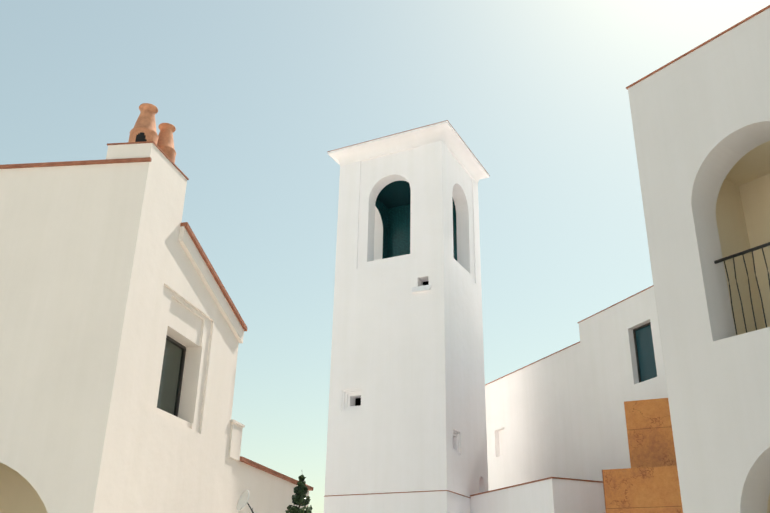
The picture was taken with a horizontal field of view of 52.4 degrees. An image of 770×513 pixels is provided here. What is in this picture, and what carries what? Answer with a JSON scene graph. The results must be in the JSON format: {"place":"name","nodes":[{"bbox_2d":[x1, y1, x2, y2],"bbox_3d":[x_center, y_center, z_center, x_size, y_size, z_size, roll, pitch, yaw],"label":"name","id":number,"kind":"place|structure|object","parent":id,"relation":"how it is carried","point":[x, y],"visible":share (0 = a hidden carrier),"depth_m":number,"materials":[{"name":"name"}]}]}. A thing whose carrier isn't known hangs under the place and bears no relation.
{"place":"outdoors","nodes":[
{"label":"outdoors","id":0,"kind":"place"},
{"bbox_2d":[0,0,769,512],"label":"sky","id":1,"kind":"structure","parent":0,"point":[256,95],"materials":[{"name":"blue"}]},
{"bbox_2d":[626,5,769,512],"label":"house","id":2,"kind":"structure","parent":0,"point":[700,115],"depth_m":9.88,"materials":[{"name":"beige paint"}]},
{"label":"ground","id":3,"kind":"structure","parent":0,"visible":0},
{"bbox_2d":[0,103,246,512],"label":"house","id":4,"kind":"structure","parent":3,"relation":"on","point":[123,327],"depth_m":11.41,"materials":[{"name":"beige paint"}]},
{"bbox_2d":[222,419,313,512],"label":"house extension","id":5,"kind":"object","parent":3,"relation":"on","point":[255,486],"visible":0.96,"depth_m":14.46,"materials":[{"name":"beige paint"}]},
{"bbox_2d":[285,474,312,512],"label":"conifer tree","id":6,"kind":"object","parent":3,"relation":"on","point":[300,498],"visible":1,"depth_m":11.96,"materials":[{"name":"green plant"}]},
{"bbox_2d":[324,120,489,512],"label":"bell tower","id":7,"kind":"structure","parent":3,"relation":"on","point":[406,433],"depth_m":24.01,"materials":[{"name":"white paint"}]},
{"bbox_2d":[470,477,605,512],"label":"terrace podium","id":8,"kind":"object","parent":3,"relation":"on","point":[556,495],"visible":0.36,"depth_m":19.40,"materials":[{"name":"white paint"}]},
{"bbox_2d":[485,343,591,490],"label":"long wall","id":9,"kind":"structure","parent":3,"relation":"on","point":[536,423],"depth_m":24.73,"materials":[{"name":"white paint"}]},
{"bbox_2d":[485,341,579,384],"bbox_3d":[4.361,4.098,27.003,0.320,0.022,8.282,11,-26,-21],"label":"roof edge","id":10,"kind":"object","parent":9,"relation":"on","point":[534,362],"visible":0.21,"depth_m":25.52,"materials":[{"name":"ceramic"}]},
{"bbox_2d":[577,285,667,480],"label":"back block","id":11,"kind":"structure","parent":3,"relation":"on","point":[621,353],"depth_m":21.54,"materials":[{"name":"white paint"}]},
{"bbox_2d":[602,466,682,512],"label":"stone slab","id":12,"kind":"structure","parent":3,"relation":"on","point":[644,490],"depth_m":16.84,"materials":[{"name":"orange stone"}]},
{"bbox_2d":[624,398,676,467],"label":"stone block","id":13,"kind":"structure","parent":12,"relation":"on","point":[650,433],"depth_m":18.06,"materials":[{"name":"orange stone"}]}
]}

